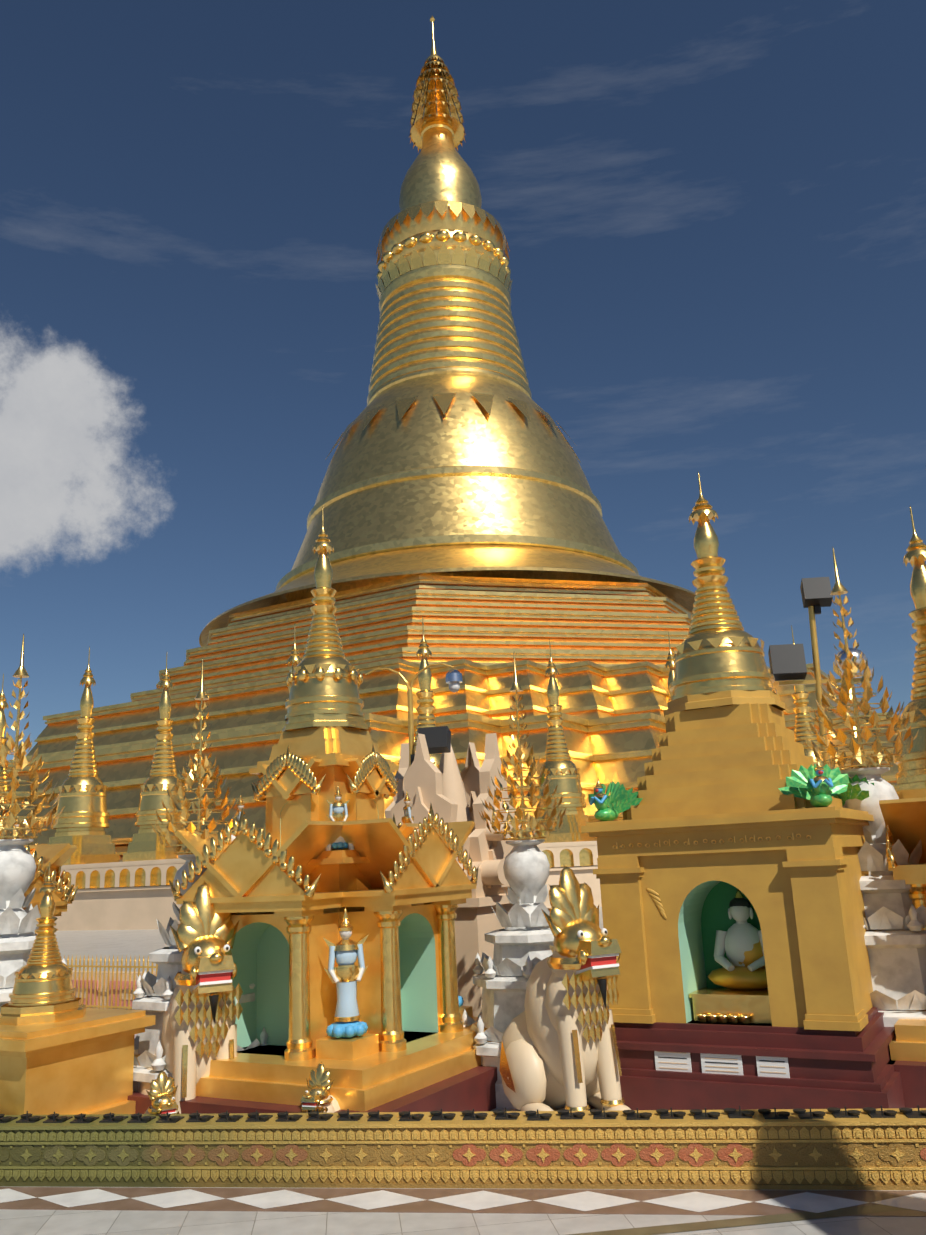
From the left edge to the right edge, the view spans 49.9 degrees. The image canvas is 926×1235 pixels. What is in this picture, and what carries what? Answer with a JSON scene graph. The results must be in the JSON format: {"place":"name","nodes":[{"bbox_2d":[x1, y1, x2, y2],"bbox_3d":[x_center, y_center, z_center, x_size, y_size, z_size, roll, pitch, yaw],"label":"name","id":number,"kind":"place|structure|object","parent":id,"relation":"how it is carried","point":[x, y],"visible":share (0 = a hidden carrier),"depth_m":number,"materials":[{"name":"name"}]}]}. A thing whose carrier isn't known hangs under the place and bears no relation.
{"place":"outdoors","nodes":[
{"label":"outdoors","id":0,"kind":"place"},
{"bbox_2d":[0,907,925,1234],"bbox_3d":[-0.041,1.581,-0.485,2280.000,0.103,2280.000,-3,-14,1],"label":"floor","id":1,"kind":"structure","parent":0,"point":[310,1211],"depth_m":4.77,"materials":[{"name":"white tile"}]},
{"bbox_2d":[0,634,66,1011],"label":"vase pedestal","id":2,"kind":"object","parent":1,"relation":"on","point":[18,923],"visible":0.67,"depth_m":7.43,"materials":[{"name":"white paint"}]},
{"bbox_2d":[0,786,78,933],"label":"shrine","id":3,"kind":"object","parent":1,"relation":"on","point":[56,856],"visible":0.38,"depth_m":8.22,"materials":[{"name":"gold metal"}]},
{"bbox_2d":[0,863,155,1114],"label":"small stupa","id":4,"kind":"object","parent":1,"relation":"on","point":[64,1050],"visible":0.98,"depth_m":6.25,"materials":[{"name":"gold metal"}]},
{"bbox_2d":[144,1070,179,1114],"bbox_3d":[-1.789,2.911,5.806,0.290,0.523,0.499,7,-17,-33],"label":"small lion statue","id":5,"kind":"object","parent":1,"relation":"on","point":[162,1092],"visible":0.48,"depth_m":5.72,"materials":[{"name":"gold metal"}]},
{"bbox_2d":[136,881,242,1113],"bbox_3d":[-1.815,2.605,6.769,0.720,1.584,1.240,4,-16,-26],"label":"guardian lion statue","id":6,"kind":"object","parent":1,"relation":"on","point":[199,1025],"visible":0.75,"depth_m":6.41,"materials":[{"name":"beige"}]},
{"bbox_2d":[132,658,267,1091],"bbox_3d":[-1.929,1.876,7.251,1.037,3.240,1.050,-12,-17,33],"label":"vase pedestal","id":7,"kind":"object","parent":1,"relation":"on","point":[147,1042],"visible":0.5,"depth_m":7.07,"materials":[{"name":"white paint"}]},
{"bbox_2d":[127,507,501,1113],"bbox_3d":[-1.051,1.271,7.611,2.394,4.510,2.394,-10,-16,28],"label":"shrine","id":8,"kind":"object","parent":1,"relation":"on","point":[338,896],"visible":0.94,"depth_m":6.78,"materials":[{"name":"gold metal"}]},
{"bbox_2d":[301,1062,340,1112],"bbox_3d":[-0.792,2.876,5.848,0.290,0.523,0.499,-8,-15,20],"label":"small lion statue","id":9,"kind":"object","parent":1,"relation":"on","point":[317,1092],"visible":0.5,"depth_m":5.74,"materials":[{"name":"beige"}]},
{"bbox_2d":[54,841,601,930],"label":"plinth wall","id":10,"kind":"structure","parent":1,"relation":"on","point":[132,895],"depth_m":34.42,"materials":[{"name":"white paint"}]},
{"bbox_2d":[0,674,17,830],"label":"stupa","id":11,"kind":"object","parent":10,"relation":"on","point":[3,706],"visible":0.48,"depth_m":42.02,"materials":[{"name":"gold metal"}]},
{"bbox_2d":[48,646,119,864],"bbox_3d":[-14.947,5.345,39.288,2.310,8.662,2.310,-10,-16,28],"label":"stupa","id":12,"kind":"object","parent":10,"relation":"on","point":[82,824],"visible":0.92,"depth_m":38.21,"materials":[{"name":"gold metal"}]},
{"bbox_2d":[123,653,188,861],"bbox_3d":[-11.176,5.076,37.192,2.090,7.838,2.090,-10,-16,28],"label":"stupa","id":13,"kind":"object","parent":10,"relation":"on","point":[145,844],"visible":0.92,"depth_m":36.12,"materials":[{"name":"gold metal"}]},
{"bbox_2d":[263,625,301,839],"bbox_3d":[-5.994,4.209,35.516,2.200,8.250,2.200,-10,-16,28],"label":"stupa","id":14,"kind":"object","parent":10,"relation":"on","point":[294,658],"visible":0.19,"depth_m":36.04,"materials":[{"name":"gold metal"}]},
{"bbox_2d":[414,617,441,768],"bbox_3d":[-1.345,4.119,36.853,2.310,8.662,2.310,-10,-16,28],"label":"stupa","id":15,"kind":"object","parent":10,"relation":"on","point":[425,709],"visible":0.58,"depth_m":36.89,"materials":[{"name":"gold metal"}]},
{"bbox_2d":[7,16,897,861],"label":"stupa","id":16,"kind":"object","parent":10,"relation":"on","point":[457,504],"visible":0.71,"depth_m":79.84,"materials":[{"name":"gold metal"}]},
{"bbox_2d":[534,639,596,842],"bbox_3d":[3.572,4.641,38.131,2.090,7.838,2.090,-10,-16,28],"label":"stupa","id":17,"kind":"object","parent":10,"relation":"on","point":[561,767],"visible":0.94,"depth_m":37.11,"materials":[{"name":"gold metal"}]},
{"bbox_2d":[665,632,674,702],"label":"stupa","id":18,"kind":"object","parent":10,"relation":"on","point":[670,664],"visible":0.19,"depth_m":40.04,"materials":[{"name":"gold metal"}]},
{"bbox_2d":[791,625,832,769],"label":"stupa","id":19,"kind":"object","parent":10,"relation":"on","point":[800,695],"visible":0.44,"depth_m":40.95,"materials":[{"name":"gold metal"}]},
{"bbox_2d":[60,955,613,1023],"bbox_3d":[1.055,3.579,9.430,22.816,0.730,0.330,-10,-16,28],"label":"fence","id":20,"kind":"object","parent":1,"relation":"on","point":[109,989],"visible":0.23,"depth_m":12.28,"materials":[{"name":"gold metal"}]},
{"bbox_2d":[365,663,462,766],"bbox_3d":[-0.424,2.172,9.315,0.984,3.533,0.252,-5,-14,11],"label":"lamp post","id":21,"kind":"object","parent":1,"relation":"on","point":[438,739],"visible":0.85,"depth_m":9.59,"materials":[{"name":"gold paint"},{"name":"black metal"},{"name":"glass"}]},
{"bbox_2d":[385,733,534,1016],"bbox_3d":[-0.092,2.529,9.446,1.470,2.875,1.470,-10,-16,28],"label":"rock formation","id":22,"kind":"object","parent":1,"relation":"on","point":[448,791],"visible":0.21,"depth_m":9.11,"materials":[{"name":"beige stone"}]},
{"bbox_2d":[0,1105,925,1189],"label":"wall","id":23,"kind":"structure","parent":1,"relation":"on","point":[866,1148],"depth_m":5.14,"materials":[{"name":"gold metal"}]},
{"bbox_2d":[462,653,587,1109],"bbox_3d":[0.476,1.833,7.516,1.050,3.240,1.037,1,-15,-16],"label":"vase pedestal","id":24,"kind":"object","parent":1,"relation":"on","point":[522,940],"visible":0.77,"depth_m":7.31,"materials":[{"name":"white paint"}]},
{"bbox_2d":[499,864,630,1110],"bbox_3d":[0.630,2.470,6.674,0.720,1.584,1.239,5,-16,-28],"label":"guardian lion statue","id":25,"kind":"object","parent":1,"relation":"on","point":[559,1046],"visible":0.85,"depth_m":6.34,"materials":[{"name":"beige"}]},
{"bbox_2d":[581,471,905,1109],"bbox_3d":[2.013,1.050,7.521,1.881,4.625,1.881,-10,-16,28],"label":"shrine","id":26,"kind":"object","parent":1,"relation":"on","point":[728,872],"visible":0.96,"depth_m":6.70,"materials":[{"name":"paint"}]},
{"bbox_2d":[768,577,872,766],"bbox_3d":[3.476,1.661,9.352,0.926,4.203,0.299,-3,-14,11],"label":"lamp post","id":27,"kind":"object","parent":1,"relation":"on","point":[787,661],"visible":0.44,"depth_m":9.64,"materials":[{"name":"gold metal"}]},
{"bbox_2d":[800,548,925,1026],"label":"vase pedestal","id":28,"kind":"object","parent":1,"relation":"on","point":[896,946],"visible":0.6,"depth_m":7.37,"materials":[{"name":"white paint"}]},
{"bbox_2d":[879,797,925,1107],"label":"shrine","id":29,"kind":"object","parent":1,"relation":"on","point":[905,821],"visible":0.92,"depth_m":7.09,"materials":[{"name":"gold metal"}]},
{"bbox_2d":[893,506,925,798],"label":"stupa","id":30,"kind":"object","parent":29,"relation":"on","point":[911,778],"visible":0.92,"depth_m":9.11,"materials":[{"name":"gold metal"}]},
{"bbox_2d":[0,0,925,761],"label":"sky","id":31,"kind":"structure","parent":0,"point":[711,214],"materials":[{"name":"blue"}]}
]}

